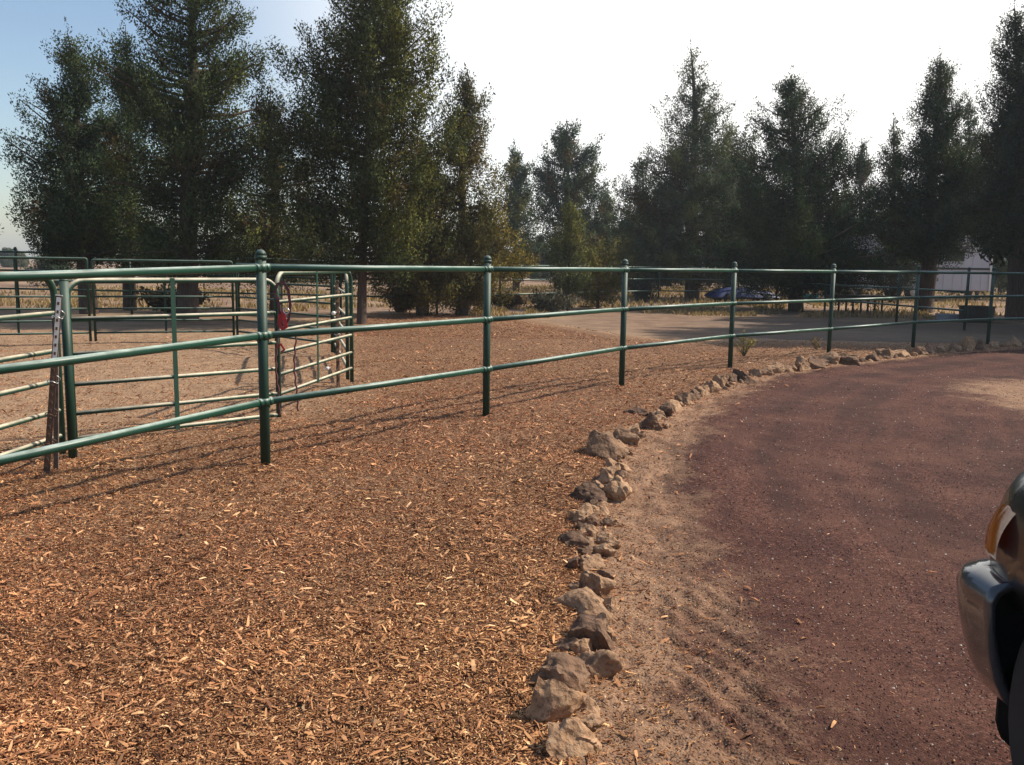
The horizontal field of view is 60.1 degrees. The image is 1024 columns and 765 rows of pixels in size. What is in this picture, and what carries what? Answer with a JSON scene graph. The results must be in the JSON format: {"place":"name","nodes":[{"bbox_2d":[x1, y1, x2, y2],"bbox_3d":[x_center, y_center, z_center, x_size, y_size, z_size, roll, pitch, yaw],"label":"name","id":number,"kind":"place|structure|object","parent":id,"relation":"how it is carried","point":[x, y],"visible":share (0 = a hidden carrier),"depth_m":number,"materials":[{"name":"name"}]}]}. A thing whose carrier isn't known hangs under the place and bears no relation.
{"place":"outdoors","nodes":[
{"label":"outdoors","id":0,"kind":"place"},
{"bbox_2d":[0,259,1023,344],"bbox_3d":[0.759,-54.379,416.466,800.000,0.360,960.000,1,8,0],"label":"ground","id":1,"kind":"structure","parent":0,"point":[665,326],"depth_m":22.86,"materials":[{"name":"soil"}]},
{"bbox_2d":[0,247,20,266],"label":"tree","id":2,"kind":"object","parent":1,"relation":"on","point":[6,262],"visible":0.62,"depth_m":118.12,"materials":[{"name":"green plant"}]},
{"bbox_2d":[18,244,76,285],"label":"juniper tree","id":3,"kind":"object","parent":1,"relation":"on","point":[42,268],"visible":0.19,"depth_m":44.07,"materials":[{"name":"green plant"}]},
{"bbox_2d":[0,17,160,313],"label":"juniper tree","id":4,"kind":"object","parent":1,"relation":"on","point":[80,215],"visible":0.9,"depth_m":21.95,"materials":[{"name":"green plant"}]},
{"bbox_2d":[94,13,160,310],"bbox_3d":[-10.828,-5.935,24.510,2.752,8.266,2.388,1,8,0],"label":"juniper tree","id":5,"kind":"object","parent":1,"relation":"on","point":[126,301],"visible":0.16,"depth_m":24.21,"materials":[{"name":"green plant"}]},
{"bbox_2d":[132,283,209,312],"bbox_3d":[-9.316,-2.351,24.098,2.188,0.971,1.838,1,8,0],"label":"sagebrush","id":6,"kind":"object","parent":1,"relation":"on","point":[155,302],"visible":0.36,"depth_m":23.87,"materials":[{"name":"green plant"}]},
{"bbox_2d":[80,0,287,321],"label":"juniper tree","id":7,"kind":"object","parent":1,"relation":"on","point":[179,132],"visible":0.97,"depth_m":19.86,"materials":[{"name":"green plant"}]},
{"bbox_2d":[198,71,344,310],"bbox_3d":[-6.694,-5.142,24.694,4.453,6.788,4.198,7,10,41],"label":"juniper tree","id":8,"kind":"object","parent":1,"relation":"on","point":[275,241],"visible":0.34,"depth_m":24.01,"materials":[{"name":"green plant"}]},
{"bbox_2d":[0,247,726,314],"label":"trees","id":9,"kind":"object","parent":1,"relation":"on","point":[15,251],"visible":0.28,"depth_m":23.56,"materials":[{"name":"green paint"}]},
{"bbox_2d":[381,287,413,311],"bbox_3d":[-3.204,-2.511,25.659,1.269,1.038,1.342,7,10,39],"label":"sagebrush","id":10,"kind":"object","parent":1,"relation":"on","point":[396,307],"visible":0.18,"depth_m":25.46,"materials":[{"name":"green plant"}]},
{"bbox_2d":[367,133,474,315],"bbox_3d":[-2.486,-4.097,23.640,3.073,5.129,3.341,1,8,0],"label":"juniper tree","id":11,"kind":"object","parent":1,"relation":"on","point":[420,302],"visible":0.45,"depth_m":23.28,"materials":[{"name":"green plant"}]},
{"bbox_2d":[399,63,540,315],"bbox_3d":[-1.207,-5.068,23.968,4.063,7.027,4.015,1,8,0],"label":"juniper tree","id":12,"kind":"object","parent":1,"relation":"on","point":[477,223],"visible":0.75,"depth_m":23.64,"materials":[{"name":"green plant"}]},
{"bbox_2d":[0,283,1006,318],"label":"dry grass","id":13,"kind":"structure","parent":1,"relation":"on","point":[695,311],"depth_m":30.56,"materials":[{"name":"plant"}]},
{"bbox_2d":[491,290,527,307],"bbox_3d":[-0.136,-2.697,28.821,1.326,0.681,1.296,1,8,0],"label":"sagebrush","id":14,"kind":"object","parent":1,"relation":"on","point":[520,300],"visible":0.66,"depth_m":28.59,"materials":[{"name":"green plant"}]},
{"bbox_2d":[0,311,1023,764],"bbox_3d":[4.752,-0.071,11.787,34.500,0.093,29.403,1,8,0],"label":"mulch bed","id":15,"kind":"object","parent":1,"relation":"on","point":[166,365],"visible":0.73,"depth_m":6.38,"materials":[{"name":"brown wood"}]},
{"bbox_2d":[0,280,65,455],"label":"corral fence","id":16,"kind":"object","parent":15,"relation":"on","point":[51,285],"visible":0.61,"depth_m":5.90,"materials":[{"name":"metal"}]},
{"bbox_2d":[0,256,91,340],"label":"corral fence","id":17,"kind":"object","parent":15,"relation":"on","point":[16,297],"visible":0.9,"depth_m":14.32,"materials":[{"name":"metal"}]},
{"bbox_2d":[42,295,65,472],"bbox_3d":[-3.049,0.166,5.867,0.090,1.496,0.089,6,6,-15],"label":"post","id":18,"kind":"object","parent":15,"relation":"on","point":[57,316],"visible":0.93,"depth_m":5.85,"materials":[{"name":"metal"}]},
{"bbox_2d":[53,319,58,469],"bbox_3d":[-3.057,0.102,5.932,0.044,1.050,0.026,3,8,0],"label":"wooden stake","id":19,"kind":"object","parent":15,"relation":"on","point":[56,438],"visible":0.5,"depth_m":5.95,"materials":[{"name":"brown wood"}]},
{"bbox_2d":[59,279,77,458],"bbox_3d":[-3.131,0.011,6.253,0.062,1.490,0.062,1,8,0],"label":"gate post","id":20,"kind":"object","parent":15,"relation":"on","point":[68,369],"visible":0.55,"depth_m":6.22,"materials":[{"name":"metal"}]},
{"bbox_2d":[91,259,234,340],"bbox_3d":[-5.891,-1.399,15.019,2.243,1.361,0.044,-2,8,-19],"label":"corral fence","id":21,"kind":"object","parent":15,"relation":"on","point":[165,308],"visible":0.89,"depth_m":15.01,"materials":[{"name":"metal"}]},
{"bbox_2d":[69,278,280,438],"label":"corral gate","id":22,"kind":"structure","parent":15,"relation":"on","point":[175,376],"depth_m":7.12,"materials":[{"name":"metal"}]},
{"bbox_2d":[273,281,291,352],"bbox_3d":[-1.994,-0.569,7.686,0.159,0.629,0.033,1,8,0],"label":"halter","id":23,"kind":"object","parent":22,"relation":"hanging from","point":[281,315],"visible":0.99,"depth_m":7.68,"materials":[{"name":"fabric"}]},
{"bbox_2d":[275,322,280,415],"bbox_3d":[-2.048,-0.115,7.727,0.048,0.825,0.028,1,8,0],"label":"lead rope","id":24,"kind":"object","parent":23,"relation":"hanging from","point":[276,369],"visible":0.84,"depth_m":7.72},
{"bbox_2d":[293,337,298,410],"bbox_3d":[-1.888,-0.094,7.729,0.048,0.704,0.028,1,8,0],"label":"lead rope","id":25,"kind":"object","parent":23,"relation":"hanging from","point":[294,371],"visible":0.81,"depth_m":7.72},
{"bbox_2d":[235,263,333,351],"bbox_3d":[-3.752,-1.261,14.368,2.913,1.321,0.044,8,11,44],"label":"corral fence","id":26,"kind":"object","parent":15,"relation":"on","point":[294,313],"visible":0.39,"depth_m":14.09,"materials":[{"name":"metal"}]},
{"bbox_2d":[275,272,353,411],"bbox_3d":[-1.978,-0.506,9.062,0.045,1.282,2.154,2,8,8],"label":"corral fence","id":27,"kind":"object","parent":15,"relation":"on","point":[317,323],"visible":0.76,"depth_m":9.02,"materials":[{"name":"metal"}]},
{"bbox_2d":[335,282,342,387],"bbox_3d":[-1.954,-0.374,9.970,0.097,1.500,0.074,2,8,10],"label":"post","id":28,"kind":"object","parent":15,"relation":"on","point":[337,335],"visible":0.62,"depth_m":9.95,"materials":[{"name":"metal"}]},
{"bbox_2d":[333,274,349,379],"bbox_3d":[-2.292,-0.876,11.793,0.044,1.281,3.133,-1,8,-14],"label":"corral fence","id":29,"kind":"object","parent":15,"relation":"on","point":[346,346],"visible":0.51,"depth_m":10.37,"materials":[{"name":"metal"}]},
{"bbox_2d":[244,0,495,323],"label":"juniper tree","id":30,"kind":"object","parent":15,"relation":"on","point":[373,107],"visible":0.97,"depth_m":19.26,"materials":[{"name":"green plant"}]},
{"bbox_2d":[557,637,578,653],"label":"edging stone","id":31,"kind":"object","parent":15,"relation":"on","point":[564,644],"visible":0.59,"depth_m":3.32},
{"bbox_2d":[567,555,579,569],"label":"edging stone","id":32,"kind":"object","parent":15,"relation":"on","point":[573,562],"visible":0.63,"depth_m":4.18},
{"bbox_2d":[546,717,601,763],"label":"edging stone","id":33,"kind":"object","parent":15,"relation":"on","point":[562,742],"visible":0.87,"depth_m":2.60,"materials":[{"name":"stone"}]},
{"bbox_2d":[570,638,592,654],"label":"edging stone","id":34,"kind":"object","parent":15,"relation":"on","point":[581,645],"visible":0.57,"depth_m":3.28,"materials":[{"name":"stone"}]},
{"bbox_2d":[581,511,598,525],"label":"edging stone","id":35,"kind":"object","parent":15,"relation":"on","point":[593,518],"visible":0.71,"depth_m":4.90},
{"bbox_2d":[579,553,605,570],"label":"edging stone","id":36,"kind":"object","parent":15,"relation":"on","point":[597,562],"visible":0.81,"depth_m":4.21,"materials":[{"name":"stone"}]},
{"bbox_2d":[734,330,755,355],"bbox_3d":[3.743,-0.624,14.177,0.362,0.461,0.273,5,9,29],"label":"weed","id":37,"kind":"object","parent":15,"relation":"on","point":[744,351],"visible":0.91,"depth_m":14.19,"materials":[{"name":"green plant"}]},
{"bbox_2d":[0,249,1023,465],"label":"pipe fence","id":38,"kind":"object","parent":1,"relation":"on","point":[262,335],"visible":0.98,"depth_m":6.85,"materials":[{"name":"metal"}]},
{"bbox_2d":[493,138,553,291],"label":"juniper tree","id":39,"kind":"object","parent":1,"relation":"on","point":[518,178],"visible":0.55,"depth_m":42.90,"materials":[{"name":"green plant"}]},
{"bbox_2d":[529,233,552,278],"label":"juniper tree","id":40,"kind":"object","parent":1,"relation":"on","point":[546,274],"visible":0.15,"depth_m":78.81,"materials":[{"name":"green plant"}]},
{"bbox_2d":[525,676,583,722],"bbox_3d":[0.122,1.048,2.825,0.174,0.220,0.158,25,3,-24],"label":"edging stone","id":41,"kind":"object","parent":1,"relation":"on","point":[552,699],"visible":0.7,"depth_m":2.78,"materials":[{"name":"stone"}]},
{"bbox_2d":[528,287,582,311],"bbox_3d":[1.348,-2.566,27.316,1.709,0.848,1.974,1,8,0],"label":"sagebrush","id":42,"kind":"object","parent":1,"relation":"on","point":[552,302],"visible":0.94,"depth_m":27.15,"materials":[{"name":"green plant"}]},
{"bbox_2d":[531,652,590,691],"bbox_3d":[0.171,1.037,3.049,0.207,0.197,0.189,3,4,20],"label":"edging stone","id":43,"kind":"object","parent":1,"relation":"on","point":[569,671],"visible":0.62,"depth_m":3.00,"materials":[{"name":"stone"}]},
{"bbox_2d":[522,117,620,290],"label":"juniper tree","id":44,"kind":"object","parent":1,"relation":"on","point":[574,183],"visible":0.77,"depth_m":46.46,"materials":[{"name":"green plant"}]},
{"bbox_2d":[557,530,588,547],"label":"edging stone","id":45,"kind":"object","parent":1,"relation":"on","point":[573,537],"visible":0.66,"depth_m":4.51,"materials":[{"name":"stone"}]},
{"bbox_2d":[541,193,606,309],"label":"young juniper","id":46,"kind":"object","parent":1,"relation":"on","point":[577,280],"visible":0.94,"depth_m":27.94,"materials":[{"name":"green plant"}]},
{"bbox_2d":[555,586,613,619],"bbox_3d":[0.326,0.952,3.727,0.202,0.146,0.271,-6,11,-43],"label":"edging stone","id":47,"kind":"object","parent":1,"relation":"on","point":[586,600],"visible":0.62,"depth_m":3.68,"materials":[{"name":"stone"}]},
{"bbox_2d":[572,504,599,521],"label":"edging stone","id":48,"kind":"object","parent":1,"relation":"on","point":[583,512],"visible":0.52,"depth_m":4.94,"materials":[{"name":"stone"}]},
{"bbox_2d":[569,481,606,502],"bbox_3d":[0.493,0.735,5.421,0.222,0.219,0.273,-1,8,-16],"label":"edging stone","id":49,"kind":"object","parent":1,"relation":"on","point":[588,491],"visible":0.62,"depth_m":5.41,"materials":[{"name":"stone"}]},
{"bbox_2d":[566,613,615,650],"bbox_3d":[0.312,0.995,3.388,0.219,0.198,0.153,4,8,22],"label":"edging stone","id":50,"kind":"object","parent":1,"relation":"on","point":[592,627],"visible":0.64,"depth_m":3.33,"materials":[{"name":"stone"}]},
{"bbox_2d":[579,570,616,595],"bbox_3d":[0.382,0.932,3.951,0.168,0.190,0.133,7,10,39],"label":"edging stone","id":51,"kind":"object","parent":1,"relation":"on","point":[597,584],"visible":0.5,"depth_m":3.90,"materials":[{"name":"stone"}]},
{"bbox_2d":[575,649,622,679],"bbox_3d":[0.279,1.020,3.156,0.197,0.166,0.140,-1,8,-12],"label":"edging stone","id":52,"kind":"object","parent":1,"relation":"on","point":[601,663],"visible":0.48,"depth_m":3.10,"materials":[{"name":"stone"}]},
{"bbox_2d":[594,501,609,516],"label":"edging stone","id":53,"kind":"object","parent":1,"relation":"on","point":[603,507],"visible":0.45,"depth_m":5.16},
{"bbox_2d":[564,234,642,308],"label":"young juniper","id":54,"kind":"object","parent":1,"relation":"on","point":[607,281],"visible":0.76,"depth_m":29.07,"materials":[{"name":"green plant"}]},
{"bbox_2d":[583,185,623,286],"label":"juniper tree","id":55,"kind":"object","parent":1,"relation":"on","point":[609,205],"visible":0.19,"depth_m":50.88,"materials":[{"name":"green plant"}]},
{"bbox_2d":[585,429,629,460],"bbox_3d":[0.735,0.543,6.686,0.312,0.389,0.412,3,8,18],"label":"edging stone","id":56,"kind":"object","parent":1,"relation":"on","point":[604,445],"visible":0.62,"depth_m":6.59,"materials":[{"name":"stone"}]},
{"bbox_2d":[605,464,620,475],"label":"edging stone","id":57,"kind":"object","parent":1,"relation":"on","point":[611,470],"visible":0.51,"depth_m":6.10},
{"bbox_2d":[603,475,631,501],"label":"edging stone","id":58,"kind":"object","parent":1,"relation":"on","point":[617,488],"visible":0.72,"depth_m":5.43,"materials":[{"name":"stone"}]},
{"bbox_2d":[614,469,628,478],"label":"edging stone","id":59,"kind":"object","parent":1,"relation":"on","point":[622,473],"visible":0.5,"depth_m":6.03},
{"bbox_2d":[613,427,639,446],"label":"edging stone","id":60,"kind":"object","parent":1,"relation":"on","point":[624,435],"visible":0.5,"depth_m":7.19,"materials":[{"name":"stone"}]},
{"bbox_2d":[622,406,648,415],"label":"edging stone","id":61,"kind":"object","parent":1,"relation":"on","point":[640,411],"visible":0.55,"depth_m":8.60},
{"bbox_2d":[598,148,683,290],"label":"juniper tree","id":62,"kind":"object","parent":1,"relation":"on","point":[641,180],"visible":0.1,"depth_m":43.90,"materials":[{"name":"green plant"}]},
{"bbox_2d":[628,272,660,301],"bbox_3d":[5.230,-3.769,35.105,1.361,1.286,1.684,1,8,0],"label":"sagebrush","id":63,"kind":"object","parent":1,"relation":"on","point":[636,285],"visible":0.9,"depth_m":34.84,"materials":[{"name":"green plant"}]},
{"bbox_2d":[640,412,662,430],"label":"edging stone","id":64,"kind":"object","parent":1,"relation":"on","point":[650,421],"visible":0.65,"depth_m":7.82,"materials":[{"name":"stone"}]},
{"bbox_2d":[658,402,672,415],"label":"edging stone","id":65,"kind":"object","parent":1,"relation":"on","point":[666,408],"visible":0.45,"depth_m":8.58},
{"bbox_2d":[668,399,686,412],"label":"edging stone","id":66,"kind":"object","parent":1,"relation":"on","point":[675,406],"visible":0.41,"depth_m":8.91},
{"bbox_2d":[674,392,690,405],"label":"edging stone","id":67,"kind":"object","parent":1,"relation":"on","point":[683,397],"visible":0.66,"depth_m":9.25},
{"bbox_2d":[598,40,770,300],"bbox_3d":[7.793,-8.610,36.596,8.430,10.855,6.891,1,8,0],"label":"juniper tree","id":68,"kind":"object","parent":1,"relation":"on","point":[677,195],"visible":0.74,"depth_m":35.94,"materials":[{"name":"green plant"}]},
{"bbox_2d":[694,385,709,396],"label":"edging stone","id":69,"kind":"object","parent":1,"relation":"on","point":[704,391],"visible":0.56,"depth_m":9.88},
{"bbox_2d":[703,380,720,392],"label":"edging stone","id":70,"kind":"object","parent":1,"relation":"on","point":[714,386],"visible":0.51,"depth_m":10.20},
{"bbox_2d":[712,374,728,387],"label":"edging stone","id":71,"kind":"object","parent":1,"relation":"on","point":[721,380],"visible":0.54,"depth_m":10.64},
{"bbox_2d":[698,112,768,286],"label":"juniper tree","id":72,"kind":"object","parent":1,"relation":"on","point":[739,147],"visible":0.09,"depth_m":38.59,"materials":[{"name":"green plant"}]},
{"bbox_2d":[704,286,779,301],"bbox_3d":[9.260,-3.539,35.569,2.808,0.682,1.420,0,8,-6],"label":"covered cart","id":73,"kind":"object","parent":1,"relation":"on","point":[724,294],"visible":0.48,"depth_m":34.96,"materials":[{"name":"blue metal"}]},
{"bbox_2d":[732,368,760,383],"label":"edging stone","id":74,"kind":"object","parent":1,"relation":"on","point":[746,378],"visible":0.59,"depth_m":11.13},
{"bbox_2d":[760,366,774,375],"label":"edging stone","id":75,"kind":"object","parent":1,"relation":"on","point":[767,371],"visible":0.47,"depth_m":11.91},
{"bbox_2d":[766,362,785,372],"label":"edging stone","id":76,"kind":"object","parent":1,"relation":"on","point":[778,367],"visible":0.65,"depth_m":12.14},
{"bbox_2d":[680,64,911,310],"bbox_3d":[9.217,-6.318,29.622,6.764,8.326,8.123,1,8,0],"label":"juniper tree","id":77,"kind":"object","parent":1,"relation":"on","point":[789,229],"visible":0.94,"depth_m":28.55,"materials":[{"name":"green plant"}]},
{"bbox_2d":[795,356,810,371],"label":"edging stone","id":78,"kind":"object","parent":1,"relation":"on","point":[802,363],"visible":0.52,"depth_m":12.53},
{"bbox_2d":[808,356,825,368],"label":"edging stone","id":79,"kind":"object","parent":1,"relation":"on","point":[815,362],"visible":0.53,"depth_m":12.77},
{"bbox_2d":[819,351,840,363],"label":"edging stone","id":80,"kind":"object","parent":1,"relation":"on","point":[830,357],"visible":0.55,"depth_m":13.43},
{"bbox_2d":[838,353,860,365],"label":"edging stone","id":81,"kind":"object","parent":1,"relation":"on","point":[846,359],"visible":0.54,"depth_m":13.40,"materials":[{"name":"stone"}]},
{"bbox_2d":[737,266,970,329],"bbox_3d":[9.875,-2.823,28.145,0.262,1.755,14.026,0,8,-8],"label":"pipe fence","id":82,"kind":"object","parent":1,"relation":"on","point":[897,304],"visible":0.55,"depth_m":24.15,"materials":[{"name":"metal"}]},
{"bbox_2d":[827,294,886,313],"bbox_3d":[11.218,-2.556,28.810,1.700,0.585,0.700,0,8,-5],"label":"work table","id":83,"kind":"object","parent":1,"relation":"on","point":[838,296],"visible":0.52,"depth_m":28.51,"materials":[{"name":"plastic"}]},
{"bbox_2d":[834,137,880,294],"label":"juniper tree","id":84,"kind":"object","parent":1,"relation":"on","point":[860,182],"visible":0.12,"depth_m":48.57,"materials":[{"name":"green plant"}]},
{"bbox_2d":[873,348,894,357],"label":"edging stone","id":85,"kind":"object","parent":1,"relation":"on","point":[882,352],"visible":0.52,"depth_m":14.58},
{"bbox_2d":[861,109,940,301],"bbox_3d":[17.382,-7.702,39.322,3.535,8.650,3.523,1,8,0],"label":"juniper tree","id":86,"kind":"object","parent":1,"relation":"on","point":[906,279],"visible":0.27,"depth_m":39.10,"materials":[{"name":"green plant"}]},
{"bbox_2d":[826,234,993,300],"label":"barn","id":87,"kind":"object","parent":1,"relation":"on","point":[978,282],"visible":0.19,"depth_m":41.66,"materials":[{"name":"white metal"}]},
{"bbox_2d":[853,41,993,312],"bbox_3d":[14.084,-6.595,29.332,4.859,9.117,4.063,-4,9,-30],"label":"juniper tree","id":88,"kind":"object","parent":1,"relation":"on","point":[923,211],"visible":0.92,"depth_m":28.83,"materials":[{"name":"green plant"}]},
{"bbox_2d":[958,336,974,349],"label":"edging stone","id":89,"kind":"object","parent":1,"relation":"on","point":[966,342],"visible":0.58,"depth_m":15.94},
{"bbox_2d":[936,90,1007,294],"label":"juniper tree","id":90,"kind":"object","parent":1,"relation":"on","point":[974,120],"visible":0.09,"depth_m":45.36,"materials":[{"name":"green plant"}]},
{"bbox_2d":[958,305,996,322],"bbox_3d":[12.981,-1.915,24.723,0.882,0.450,0.735,1,8,0],"label":"stock tank","id":91,"kind":"object","parent":1,"relation":"on","point":[976,311],"visible":0.77,"depth_m":24.41,"materials":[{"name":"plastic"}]},
{"bbox_2d":[946,0,1023,317],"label":"juniper tree","id":92,"kind":"object","parent":1,"relation":"on","point":[1001,171],"visible":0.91,"depth_m":26.00,"materials":[{"name":"green plant"}]},
{"bbox_2d":[970,82,1023,266],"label":"juniper tree","id":93,"kind":"object","parent":1,"relation":"on","point":[995,247],"visible":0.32,"depth_m":26.52,"materials":[{"name":"green plant"}]},
{"bbox_2d":[0,0,1023,264],"label":"sky","id":94,"kind":"structure","parent":0,"point":[603,64],"materials":[{"name":"white"}]},
{"bbox_2d":[575,347,1023,764],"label":"driveway","id":95,"kind":"structure","parent":0,"point":[941,392],"depth_m":4.41,"materials":[{"name":"gravel"}]},
{"bbox_2d":[576,546,592,554],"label":"edging stone","id":96,"kind":"object","parent":95,"relation":"on","point":[587,550],"visible":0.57,"depth_m":4.40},
{"bbox_2d":[576,736,597,751],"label":"edging stone","id":97,"kind":"object","parent":95,"relation":"on","point":[593,741],"visible":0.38,"depth_m":2.61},
{"bbox_2d":[576,521,598,533],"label":"edging stone","id":98,"kind":"object","parent":95,"relation":"on","point":[583,527],"visible":0.54,"depth_m":4.77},
{"bbox_2d":[578,696,600,715],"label":"edging stone","id":99,"kind":"object","parent":95,"relation":"on","point":[589,704],"visible":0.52,"depth_m":2.85,"materials":[{"name":"stone"}]},
{"bbox_2d":[580,713,605,731],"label":"edging stone","id":100,"kind":"object","parent":95,"relation":"on","point":[593,722],"visible":0.73,"depth_m":2.75,"materials":[{"name":"stone"}]},
{"bbox_2d":[589,543,616,555],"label":"edging stone","id":101,"kind":"object","parent":95,"relation":"on","point":[604,549],"visible":0.56,"depth_m":4.39,"materials":[{"name":"stone"}]},
{"bbox_2d":[595,531,612,543],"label":"edging stone","id":102,"kind":"object","parent":95,"relation":"on","point":[601,537],"visible":0.6,"depth_m":4.60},
{"bbox_2d":[595,612,613,632],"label":"edging stone","id":103,"kind":"object","parent":95,"relation":"on","point":[603,618],"visible":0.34,"depth_m":3.47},
{"bbox_2d":[597,467,612,482],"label":"edging stone","id":104,"kind":"object","parent":95,"relation":"on","point":[605,476],"visible":0.64,"depth_m":5.86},
{"bbox_2d":[597,569,616,579],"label":"edging stone","id":105,"kind":"object","parent":95,"relation":"on","point":[606,573],"visible":0.67,"depth_m":4.10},
{"bbox_2d":[600,516,621,526],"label":"edging stone","id":106,"kind":"object","parent":95,"relation":"on","point":[609,521],"visible":0.75,"depth_m":4.89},
{"bbox_2d":[603,596,620,609],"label":"edging stone","id":107,"kind":"object","parent":95,"relation":"on","point":[613,601],"visible":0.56,"depth_m":3.73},
{"bbox_2d":[604,537,621,548],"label":"edging stone","id":108,"kind":"object","parent":95,"relation":"on","point":[613,542],"visible":0.79,"depth_m":4.53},
{"bbox_2d":[956,471,1023,764],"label":"parked truck","id":109,"kind":"object","parent":95,"relation":"on","point":[990,596],"visible":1,"depth_m":2.27,"materials":[{"name":"paint"}]},
{"bbox_2d":[935,313,958,319],"bbox_3d":[12.589,-1.891,25.538,0.630,0.170,0.630,1,8,0],"label":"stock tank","id":110,"kind":"object","parent":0,"point":[942,316],"visible":0.73,"depth_m":25.30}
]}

